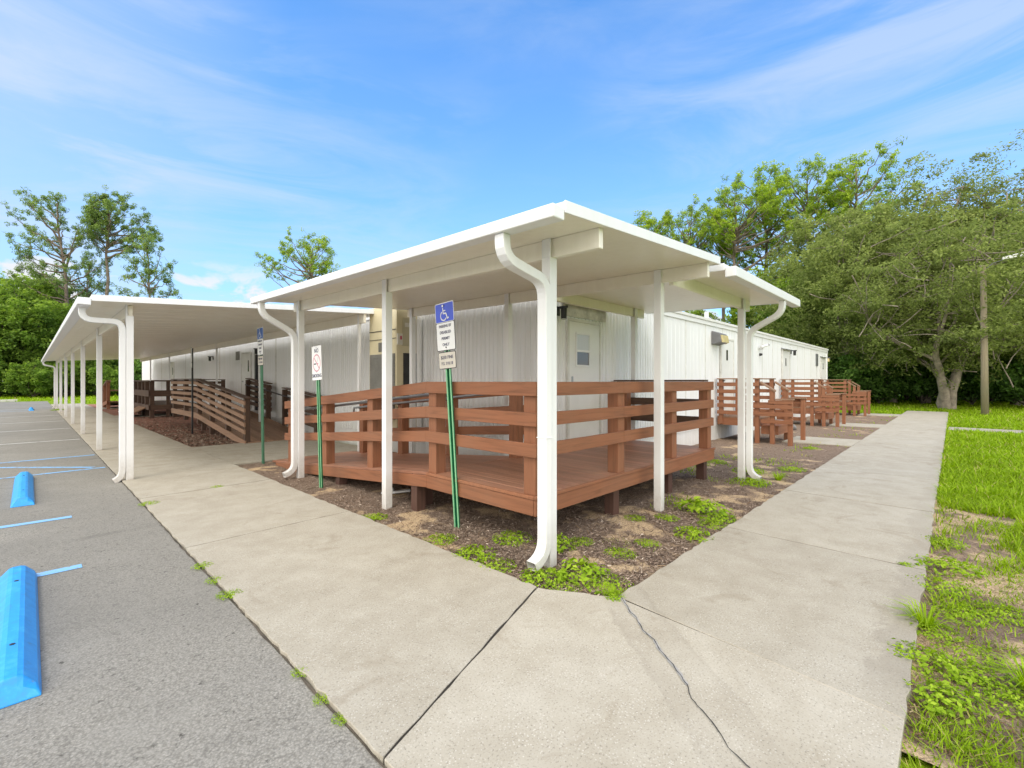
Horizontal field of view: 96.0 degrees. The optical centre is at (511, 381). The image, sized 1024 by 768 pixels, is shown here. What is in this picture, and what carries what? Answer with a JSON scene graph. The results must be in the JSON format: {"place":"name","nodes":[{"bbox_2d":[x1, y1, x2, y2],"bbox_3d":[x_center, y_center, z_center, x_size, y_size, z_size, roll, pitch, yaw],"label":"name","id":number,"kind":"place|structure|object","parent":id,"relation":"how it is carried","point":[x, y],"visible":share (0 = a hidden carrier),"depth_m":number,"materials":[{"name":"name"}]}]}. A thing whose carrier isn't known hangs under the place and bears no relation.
{"place":"outdoors","nodes":[
{"label":"outdoors","id":0,"kind":"place"},
{"bbox_2d":[0,401,49,406],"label":"access road","id":1,"kind":"structure","parent":0,"point":[34,403],"depth_m":31.78,"materials":[{"name":"concrete"}]},
{"bbox_2d":[87,404,236,446],"bbox_3d":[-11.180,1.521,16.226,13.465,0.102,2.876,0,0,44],"label":"red mulch","id":2,"kind":"object","parent":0,"point":[201,442],"visible":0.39,"depth_m":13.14,"materials":[{"name":"brown wood"}]},
{"bbox_2d":[134,380,196,417],"bbox_3d":[-16.781,0.750,21.603,5.885,1.600,2.550,0,0,44],"label":"wooden porch","id":3,"kind":"object","parent":2,"relation":"on","point":[145,394],"visible":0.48,"depth_m":19.72,"materials":[{"name":"brown wood"}]},
{"bbox_2d":[191,347,192,433],"bbox_3d":[-9.274,0.285,13.381,0.150,2.550,0.046,0,0,44],"label":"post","id":4,"kind":"object","parent":2,"relation":"on","point":[191,390],"visible":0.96,"depth_m":13.37,"materials":[{"name":"black metal"}]},
{"bbox_2d":[0,405,382,767],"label":"car park","id":5,"kind":"structure","parent":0,"point":[155,652],"depth_m":2.59,"materials":[{"name":"grey asphalt"}]},
{"bbox_2d":[0,565,41,708],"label":"wheel stop","id":6,"kind":"object","parent":5,"relation":"on","point":[20,669],"visible":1,"depth_m":2.57,"materials":[{"name":"blue paint"}]},
{"bbox_2d":[10,471,34,507],"bbox_3d":[-6.809,1.463,6.430,2.363,0.118,0.206,0,0,44],"label":"wheel stop","id":7,"kind":"object","parent":5,"relation":"on","point":[23,491],"visible":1,"depth_m":6.02,"materials":[{"name":"blue paint"}]},
{"bbox_2d":[0,409,105,576],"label":"blue bay line","id":8,"kind":"object","parent":5,"relation":"on","point":[56,570],"visible":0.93,"depth_m":5.07,"materials":[{"name":"paint"}]},
{"bbox_2d":[52,406,385,767],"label":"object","id":9,"kind":"structure","parent":5,"relation":"on","point":[309,686],"depth_m":2.67,"materials":[{"name":"grey concrete"}]},
{"bbox_2d":[1,389,1021,767],"bbox_3d":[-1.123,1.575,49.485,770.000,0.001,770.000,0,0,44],"label":"lawn","id":10,"kind":"structure","parent":0,"point":[927,765],"depth_m":1.96,"materials":[{"name":"green plant"}]},
{"bbox_2d":[0,353,9,393],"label":"shrub","id":11,"kind":"object","parent":10,"relation":"on","point":[3,365],"visible":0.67,"depth_m":43.97,"materials":[{"name":"green plant"}]},
{"bbox_2d":[0,271,46,393],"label":"leafy tree","id":12,"kind":"object","parent":10,"relation":"on","point":[2,279],"visible":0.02,"depth_m":56.81,"materials":[{"name":"green plant"}]},
{"bbox_2d":[0,279,47,396],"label":"leafy tree","id":13,"kind":"object","parent":10,"relation":"on","point":[27,294],"visible":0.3,"depth_m":46.73,"materials":[{"name":"green plant"}]},
{"bbox_2d":[2,357,69,397],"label":"shrub","id":14,"kind":"object","parent":10,"relation":"on","point":[30,382],"visible":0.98,"depth_m":42.88,"materials":[{"name":"green plant"}]},
{"bbox_2d":[0,270,73,334],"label":"leafy tree","id":15,"kind":"object","parent":10,"relation":"on","point":[48,289],"visible":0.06,"depth_m":51.42,"materials":[{"name":"green plant"}]},
{"bbox_2d":[0,296,75,396],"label":"leafy tree","id":16,"kind":"object","parent":10,"relation":"on","point":[27,347],"visible":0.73,"depth_m":45.55,"materials":[{"name":"green plant"}]},
{"bbox_2d":[0,186,114,315],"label":"pine tree","id":17,"kind":"object","parent":10,"relation":"on","point":[32,230],"visible":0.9,"depth_m":51.05,"materials":[{"name":"green plant"}]},
{"bbox_2d":[0,393,118,403],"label":"grass","id":18,"kind":"structure","parent":10,"relation":"on","point":[25,397],"depth_m":40.69,"materials":[{"name":"green plant"}]},
{"bbox_2d":[31,360,95,395],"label":"shrub","id":19,"kind":"object","parent":10,"relation":"on","point":[88,385],"visible":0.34,"depth_m":46.09,"materials":[{"name":"green plant"}]},
{"bbox_2d":[58,250,114,393],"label":"pine tree","id":20,"kind":"object","parent":10,"relation":"on","point":[100,286],"visible":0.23,"depth_m":56.05,"materials":[{"name":"green plant"}]},
{"bbox_2d":[57,313,136,394],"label":"leafy tree","id":21,"kind":"object","parent":10,"relation":"on","point":[110,363],"visible":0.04,"depth_m":50.57,"materials":[{"name":"green plant"}]},
{"bbox_2d":[102,380,118,408],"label":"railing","id":22,"kind":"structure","parent":10,"relation":"on","point":[106,401],"depth_m":26.16,"materials":[{"name":"brown wood"}]},
{"bbox_2d":[87,359,141,395],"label":"shrub","id":23,"kind":"object","parent":10,"relation":"on","point":[110,373],"visible":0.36,"depth_m":46.16,"materials":[{"name":"green plant"}]},
{"bbox_2d":[72,184,164,294],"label":"pine tree","id":24,"kind":"object","parent":10,"relation":"on","point":[94,213],"visible":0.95,"depth_m":53.00,"materials":[{"name":"green plant"}]},
{"bbox_2d":[134,359,141,379],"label":"shrub","id":25,"kind":"object","parent":10,"relation":"on","point":[138,366],"visible":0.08,"depth_m":47.30,"materials":[{"name":"green plant"}]},
{"bbox_2d":[114,228,182,298],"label":"pine tree","id":26,"kind":"object","parent":10,"relation":"on","point":[145,264],"visible":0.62,"depth_m":48.98,"materials":[{"name":"green plant"}]},
{"bbox_2d":[254,226,340,287],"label":"pine tree","id":27,"kind":"object","parent":10,"relation":"on","point":[310,264],"visible":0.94,"depth_m":42.78,"materials":[{"name":"green plant"}]},
{"bbox_2d":[142,300,828,455],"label":"modular building","id":28,"kind":"structure","parent":10,"relation":"on","point":[593,345],"depth_m":10.49,"materials":[{"name":"white metal"}]},
{"bbox_2d":[241,352,251,408],"bbox_3d":[-9.615,-0.035,16.680,1.050,2.030,0.062,0,0,44],"label":"door","id":29,"kind":"structure","parent":28,"relation":"in","point":[246,357],"depth_m":16.72,"materials":[{"name":"white metal"}]},
{"bbox_2d":[369,308,416,427],"bbox_3d":[-2.458,-0.285,9.531,1.077,2.470,0.505,0,0,44],"label":"heat pump","id":30,"kind":"object","parent":28,"relation":"attached to","point":[400,347],"visible":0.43,"depth_m":9.16,"materials":[{"name":"beige metal"}]},
{"bbox_2d":[566,317,600,438],"bbox_3d":[1.213,0.005,7.727,0.051,2.050,0.970,0,0,44],"label":"door","id":31,"kind":"structure","parent":28,"relation":"in","point":[583,337],"depth_m":7.68,"materials":[{"name":"white metal"}]},
{"bbox_2d":[712,331,728,345],"bbox_3d":[5.475,-1.119,12.023,0.276,0.353,0.710,0,0,44],"label":"flood light","id":32,"kind":"object","parent":28,"relation":"attached to","point":[718,338],"visible":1,"depth_m":11.81,"materials":[{"name":"grey metal"}]},
{"bbox_2d":[720,339,733,410],"bbox_3d":[5.898,-0.145,12.622,0.062,2.050,1.000,0,0,44],"label":"door","id":33,"kind":"structure","parent":28,"relation":"in","point":[726,350],"depth_m":12.67,"materials":[{"name":"white metal"}]},
{"bbox_2d":[781,348,792,396],"bbox_3d":[10.160,-0.165,17.021,0.147,2.090,1.110,0,0,44],"label":"door","id":34,"kind":"structure","parent":28,"relation":"in","point":[785,353],"depth_m":16.99,"materials":[{"name":"white metal"}]},
{"bbox_2d":[820,356,826,385],"bbox_3d":[14.824,-0.145,21.901,0.147,2.050,1.110,0,0,44],"label":"door","id":35,"kind":"structure","parent":28,"relation":"in","point":[822,359],"depth_m":21.98,"materials":[{"name":"white metal"}]},
{"bbox_2d":[0,361,1008,401],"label":"undergrowth","id":36,"kind":"object","parent":10,"relation":"on","point":[935,398],"depth_m":48.08,"materials":[{"name":"green plant"}]},
{"bbox_2d":[632,209,698,247],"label":"pine tree","id":37,"kind":"object","parent":10,"relation":"on","point":[649,223],"visible":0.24,"depth_m":47.45,"materials":[{"name":"green plant"}]},
{"bbox_2d":[642,194,731,312],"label":"pine tree","id":38,"kind":"object","parent":10,"relation":"on","point":[695,215],"visible":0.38,"depth_m":48.67,"materials":[{"name":"green plant"}]},
{"bbox_2d":[685,310,720,320],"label":"leafy tree","id":39,"kind":"object","parent":10,"relation":"on","point":[700,313],"visible":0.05,"depth_m":45.45,"materials":[{"name":"green plant"}]},
{"bbox_2d":[690,205,757,322],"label":"pine tree","id":40,"kind":"object","parent":10,"relation":"on","point":[723,259],"visible":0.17,"depth_m":49.26,"materials":[{"name":"green plant"}]},
{"bbox_2d":[705,159,806,326],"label":"pine tree","id":41,"kind":"object","parent":10,"relation":"on","point":[751,254],"visible":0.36,"depth_m":47.41,"materials":[{"name":"green plant"}]},
{"bbox_2d":[721,265,792,330],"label":"leafy tree","id":42,"kind":"object","parent":10,"relation":"on","point":[733,319],"visible":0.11,"depth_m":40.89,"materials":[{"name":"green plant"}]},
{"bbox_2d":[700,180,814,312],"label":"pine tree","id":43,"kind":"object","parent":10,"relation":"on","point":[722,199],"visible":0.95,"depth_m":44.35,"materials":[{"name":"green plant"}]},
{"bbox_2d":[754,265,860,344],"bbox_3d":[23.447,-4.050,36.836,8.651,11.803,8.250,0,0,19],"label":"leafy tree","id":44,"kind":"object","parent":10,"relation":"on","point":[779,320],"visible":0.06,"depth_m":35.12,"materials":[{"name":"green plant"}]},
{"bbox_2d":[748,152,868,258],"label":"pine tree","id":45,"kind":"object","parent":10,"relation":"on","point":[820,191],"visible":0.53,"depth_m":43.81,"materials":[{"name":"green plant"}]},
{"bbox_2d":[746,217,938,353],"bbox_3d":[25.882,-5.222,36.656,13.164,14.392,12.953,0,0,16],"label":"leafy tree","id":46,"kind":"object","parent":10,"relation":"on","point":[805,233],"visible":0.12,"depth_m":36.84,"materials":[{"name":"green plant"}]},
{"bbox_2d":[823,347,885,396],"bbox_3d":[22.085,-0.221,30.881,4.855,4.075,4.767,0,0,-40],"label":"shrub","id":47,"kind":"object","parent":10,"relation":"on","point":[843,372],"visible":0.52,"depth_m":29.28,"materials":[{"name":"green plant"}]},
{"bbox_2d":[754,200,959,401],"bbox_3d":[23.241,-4.578,31.432,11.725,13.028,11.916,0,0,9],"label":"leafy tree","id":48,"kind":"object","parent":10,"relation":"on","point":[827,286],"visible":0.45,"depth_m":29.48,"materials":[{"name":"green plant"}]},
{"bbox_2d":[804,135,924,244],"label":"pine tree","id":49,"kind":"object","parent":10,"relation":"on","point":[845,194],"visible":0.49,"depth_m":40.20,"materials":[{"name":"green plant"}]},
{"bbox_2d":[833,347,929,402],"bbox_3d":[24.744,-0.370,31.319,5.164,4.414,5.260,0,0,-7],"label":"shrub","id":50,"kind":"object","parent":10,"relation":"on","point":[892,385],"visible":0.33,"depth_m":29.40,"materials":[{"name":"green plant"}]},
{"bbox_2d":[775,183,1020,402],"bbox_3d":[26.655,-5.691,32.300,13.847,15.385,14.072,0,0,-5],"label":"leafy tree","id":51,"kind":"object","parent":10,"relation":"on","point":[857,214],"visible":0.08,"depth_m":30.68,"materials":[{"name":"green plant"}]},
{"bbox_2d":[809,192,1023,409],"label":"oak tree","id":52,"kind":"object","parent":10,"relation":"on","point":[951,320],"visible":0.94,"depth_m":23.96,"materials":[{"name":"green plant"}]},
{"bbox_2d":[834,151,1013,403],"bbox_3d":[28.758,-6.971,31.881,10.468,17.482,10.080,0,0,44],"label":"wispy tree","id":53,"kind":"object","parent":10,"relation":"on","point":[957,189],"visible":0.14,"depth_m":30.01,"materials":[{"name":"green plant"}]},
{"bbox_2d":[892,355,974,403],"bbox_3d":[26.784,-0.420,30.490,5.394,4.527,5.296,0,0,26],"label":"shrub","id":54,"kind":"object","parent":10,"relation":"on","point":[929,390],"visible":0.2,"depth_m":29.38,"materials":[{"name":"green plant"}]},
{"bbox_2d":[846,395,1023,767],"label":"lawn grass","id":55,"kind":"structure","parent":10,"relation":"on","point":[979,473],"depth_m":5.68,"materials":[{"name":"green plant"}]},
{"bbox_2d":[928,357,1007,404],"bbox_3d":[28.594,-0.295,28.853,5.057,4.244,4.965,0,0,-32],"label":"shrub","id":56,"kind":"object","parent":10,"relation":"on","point":[968,395],"visible":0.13,"depth_m":28.14,"materials":[{"name":"green plant"}]},
{"bbox_2d":[921,184,1023,355],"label":"leafy tree","id":57,"kind":"object","parent":10,"relation":"on","point":[989,233],"visible":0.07,"depth_m":26.39,"materials":[{"name":"green plant"}]},
{"bbox_2d":[935,129,1023,405],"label":"wispy tree","id":58,"kind":"object","parent":10,"relation":"on","point":[984,195],"visible":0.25,"depth_m":28.13,"materials":[{"name":"green plant"}]},
{"bbox_2d":[961,345,1023,404],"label":"shrub","id":59,"kind":"object","parent":10,"relation":"on","point":[1007,389],"visible":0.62,"depth_m":25.65,"materials":[{"name":"green plant"}]},
{"bbox_2d":[980,252,1023,414],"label":"utility pole","id":60,"kind":"object","parent":10,"relation":"on","point":[984,379],"visible":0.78,"depth_m":20.83,"materials":[{"name":"brown wood"}]},
{"bbox_2d":[0,0,1023,328],"label":"sky","id":61,"kind":"structure","parent":0,"point":[380,128],"materials":[{"name":"blue"}]},
{"bbox_2d":[51,403,1022,767],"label":"sidewalk","id":62,"kind":"structure","parent":0,"point":[381,633],"depth_m":2.88,"materials":[{"name":"concrete"}]},
{"bbox_2d":[41,294,373,482],"bbox_3d":[-14.420,0.022,17.704,27.913,3.056,4.765,0,0,44],"label":"canopy","id":63,"kind":"object","parent":62,"relation":"on","point":[126,331],"visible":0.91,"depth_m":9.85,"materials":[{"name":"white metal"}]},
{"bbox_2d":[171,378,321,443],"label":"wooden ramp","id":64,"kind":"structure","parent":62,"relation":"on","point":[238,424],"depth_m":13.33,"materials":[{"name":"brown wood"}]},
{"bbox_2d":[155,480,928,757],"bbox_3d":[-4.484,1.537,26.337,42.525,0.068,29.915,0,0,44],"label":"joint","id":65,"kind":"object","parent":62,"relation":"attached to","point":[443,691],"visible":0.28,"depth_m":2.63,"materials":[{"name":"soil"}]},
{"bbox_2d":[621,598,688,684],"bbox_3d":[0.806,1.496,2.729,0.040,0.001,0.923,0,0,-7],"label":"crack filler","id":66,"kind":"object","parent":62,"relation":"on","point":[645,632],"visible":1,"depth_m":2.59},
{"bbox_2d":[621,597,749,767],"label":"pavement crack","id":67,"kind":"object","parent":62,"relation":"on","point":[690,695],"visible":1,"depth_m":2.16,"materials":[{"name":"grey concrete"}]},
{"bbox_2d":[238,437,848,597],"bbox_3d":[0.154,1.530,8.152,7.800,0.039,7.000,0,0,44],"label":"planting bed","id":68,"kind":"object","parent":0,"point":[495,513],"visible":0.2,"depth_m":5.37,"materials":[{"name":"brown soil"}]},
{"bbox_2d":[257,327,264,463],"bbox_3d":[-4.683,0.269,8.628,0.325,2.542,0.063,0,0,44],"label":"parking sign","id":69,"kind":"object","parent":68,"relation":"on","point":[260,348],"visible":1,"depth_m":8.61,"materials":[{"name":"metal"}]},
{"bbox_2d":[312,345,322,487],"bbox_3d":[-2.795,0.523,6.658,0.333,2.074,0.063,0,0,44],"label":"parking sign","id":70,"kind":"object","parent":68,"relation":"on","point":[316,365],"visible":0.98,"depth_m":6.63,"materials":[{"name":"white metal"}]},
{"bbox_2d":[424,532,458,545],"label":"weed","id":71,"kind":"object","parent":68,"relation":"on","point":[444,538],"visible":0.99,"depth_m":4.41,"materials":[{"name":"green plant"}]},
{"bbox_2d":[435,300,459,527],"bbox_3d":[-0.677,0.359,4.918,0.342,2.402,0.112,0,0,44],"label":"parking sign","id":72,"kind":"object","parent":68,"relation":"on","point":[445,327],"visible":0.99,"depth_m":4.88,"materials":[{"name":"white metal"}]},
{"bbox_2d":[452,544,495,561],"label":"weed","id":73,"kind":"object","parent":68,"relation":"on","point":[478,550],"visible":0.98,"depth_m":3.99,"materials":[{"name":"green plant"}]},
{"bbox_2d":[250,200,719,571],"bbox_3d":[-0.854,0.029,6.112,5.946,3.061,2.968,0,0,44],"label":"canopy","id":74,"kind":"object","parent":68,"relation":"on","point":[546,256],"visible":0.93,"depth_m":4.96,"materials":[{"name":"white metal"}]},
{"bbox_2d":[272,380,714,516],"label":"wooden deck","id":75,"kind":"structure","parent":68,"relation":"on","point":[614,460],"depth_m":5.50,"materials":[{"name":"brown wood"}]},
{"bbox_2d":[474,557,516,572],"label":"weed","id":76,"kind":"object","parent":68,"relation":"on","point":[496,566],"visible":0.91,"depth_m":3.77,"materials":[{"name":"green plant"}]},
{"bbox_2d":[492,530,534,546],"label":"weed","id":77,"kind":"object","parent":68,"relation":"on","point":[513,538],"visible":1,"depth_m":4.40,"materials":[{"name":"green plant"}]},
{"bbox_2d":[517,567,572,587],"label":"weed","id":78,"kind":"object","parent":68,"relation":"on","point":[531,580],"visible":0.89,"depth_m":3.50,"materials":[{"name":"green plant"}]},
{"bbox_2d":[260,437,829,593],"bbox_3d":[1.752,1.519,9.729,7.544,0.105,11.492,0,0,44],"label":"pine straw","id":79,"kind":"object","parent":68,"relation":"on","point":[578,527],"visible":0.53,"depth_m":4.67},
{"bbox_2d":[533,532,575,552],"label":"weed","id":80,"kind":"object","parent":68,"relation":"on","point":[563,547],"visible":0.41,"depth_m":4.19,"materials":[{"name":"green plant"}]},
{"bbox_2d":[547,556,610,585],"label":"weed","id":81,"kind":"object","parent":68,"relation":"on","point":[588,571],"visible":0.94,"depth_m":3.58,"materials":[{"name":"green plant"}]},
{"bbox_2d":[584,572,633,595],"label":"weed","id":82,"kind":"object","parent":68,"relation":"on","point":[604,584],"visible":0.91,"depth_m":3.41,"materials":[{"name":"green plant"}]},
{"bbox_2d":[603,546,639,560],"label":"weed","id":83,"kind":"object","parent":68,"relation":"on","point":[617,551],"visible":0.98,"depth_m":4.04,"materials":[{"name":"green plant"}]},
{"bbox_2d":[557,263,799,480],"bbox_3d":[2.482,0.076,7.010,2.622,2.968,3.235,0,0,44],"label":"canopy","id":84,"kind":"object","parent":68,"relation":"on","point":[724,285],"visible":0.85,"depth_m":7.06,"materials":[{"name":"white metal"}]},
{"bbox_2d":[673,524,713,542],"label":"weed","id":85,"kind":"object","parent":68,"relation":"on","point":[695,530],"visible":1,"depth_m":4.51,"materials":[{"name":"green plant"}]},
{"bbox_2d":[673,496,733,517],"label":"weed","id":86,"kind":"object","parent":68,"relation":"on","point":[697,502],"visible":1,"depth_m":5.28,"materials":[{"name":"green plant"}]},
{"bbox_2d":[697,511,736,523],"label":"weed","id":87,"kind":"object","parent":68,"relation":"on","point":[718,517],"visible":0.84,"depth_m":5.05,"materials":[{"name":"green plant"}]},
{"bbox_2d":[602,415,893,551],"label":"weeds","id":88,"kind":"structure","parent":68,"relation":"on","point":[756,483],"depth_m":7.87,"materials":[{"name":"green plant"}]},
{"bbox_2d":[729,477,770,487],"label":"weed","id":89,"kind":"object","parent":68,"relation":"on","point":[752,481],"visible":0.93,"depth_m":6.81,"materials":[{"name":"green plant"}]},
{"bbox_2d":[691,413,895,468],"bbox_3d":[10.429,1.530,15.415,2.980,0.043,17.700,0,0,44],"label":"planting bed","id":90,"kind":"object","parent":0,"point":[817,429],"visible":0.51,"depth_m":11.15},
{"bbox_2d":[717,378,806,445],"bbox_3d":[6.453,0.740,11.932,1.757,1.640,1.430,0,0,44],"label":"entry stair","id":91,"kind":"object","parent":90,"relation":"on","point":[765,420],"visible":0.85,"depth_m":11.70,"materials":[{"name":"brown wood"}]},
{"bbox_2d":[780,379,846,426],"bbox_3d":[10.702,0.740,16.379,1.757,1.640,1.430,0,0,44],"label":"entry stair","id":92,"kind":"object","parent":90,"relation":"on","point":[821,411],"visible":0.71,"depth_m":15.92,"materials":[{"name":"brown wood"}]},
{"bbox_2d":[822,379,870,415],"bbox_3d":[15.331,0.740,21.223,1.757,1.640,1.430,0,0,44],"label":"entry stair","id":93,"kind":"object","parent":90,"relation":"on","point":[860,401],"visible":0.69,"depth_m":20.71,"materials":[{"name":"brown wood"}]},
{"bbox_2d":[901,499,1023,767],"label":"bare verge","id":94,"kind":"structure","parent":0,"point":[973,549],"depth_m":2.78,"materials":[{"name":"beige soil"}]},
{"bbox_2d":[879,596,969,634],"bbox_3d":[2.577,1.466,2.863,0.422,0.129,0.459,0,0,25],"label":"grass tuft","id":95,"kind":"object","parent":94,"relation":"on","point":[924,620],"visible":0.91,"depth_m":2.88,"materials":[{"name":"green plant"}]},
{"bbox_2d":[886,638,982,685],"bbox_3d":[2.244,1.492,2.481,0.318,0.087,0.428,0,0,-30],"label":"weed","id":96,"kind":"object","parent":94,"relation":"on","point":[927,657],"visible":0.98,"depth_m":2.45,"materials":[{"name":"green plant"}]},
{"bbox_2d":[906,619,963,643],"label":"weed","id":97,"kind":"object","parent":94,"relation":"on","point":[937,634],"visible":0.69,"depth_m":2.76,"materials":[{"name":"green plant"}]},
{"bbox_2d":[921,534,967,549],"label":"weed","id":98,"kind":"object","parent":94,"relation":"on","point":[952,546],"visible":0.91,"depth_m":4.31,"materials":[{"name":"green plant"}]},
{"bbox_2d":[905,573,983,601],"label":"weed","id":99,"kind":"object","parent":94,"relation":"on","point":[936,580],"visible":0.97,"depth_m":3.35,"materials":[{"name":"green plant"}]},
{"bbox_2d":[903,675,993,731],"bbox_3d":[2.048,1.487,2.179,0.320,0.103,0.326,0,0,44],"label":"weed","id":100,"kind":"object","parent":94,"relation":"on","point":[947,701],"visible":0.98,"depth_m":2.15,"materials":[{"name":"green plant"}]},
{"bbox_2d":[908,553,988,578],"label":"weed","id":101,"kind":"object","parent":94,"relation":"on","point":[963,564],"visible":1,"depth_m":3.70,"materials":[{"name":"green plant"}]},
{"bbox_2d":[933,601,992,629],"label":"weed","id":102,"kind":"object","parent":94,"relation":"on","point":[966,614],"visible":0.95,"depth_m":2.97,"materials":[{"name":"green plant"}]},
{"bbox_2d":[928,636,1010,674],"bbox_3d":[2.529,1.505,2.560,0.385,0.066,0.313,0,0,-11],"label":"weed","id":103,"kind":"object","parent":94,"relation":"on","point":[971,645],"visible":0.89,"depth_m":2.54,"materials":[{"name":"green plant"}]},
{"bbox_2d":[935,657,1023,701],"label":"weed","id":104,"kind":"object","parent":94,"relation":"on","point":[989,679],"visible":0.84,"depth_m":2.32,"materials":[{"name":"green plant"}]},
{"bbox_2d":[964,599,1023,626],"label":"weed","id":105,"kind":"object","parent":94,"relation":"on","point":[1001,612],"visible":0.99,"depth_m":3.01,"materials":[{"name":"green plant"}]},
{"bbox_2d":[965,647,1023,687],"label":"grass tuft","id":106,"kind":"object","parent":94,"relation":"on","point":[1019,676],"visible":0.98,"depth_m":2.33,"materials":[{"name":"green plant"}]},
{"bbox_2d":[967,680,1023,717],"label":"weed","id":107,"kind":"object","parent":94,"relation":"on","point":[990,697],"visible":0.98,"depth_m":2.19,"materials":[{"name":"green plant"}]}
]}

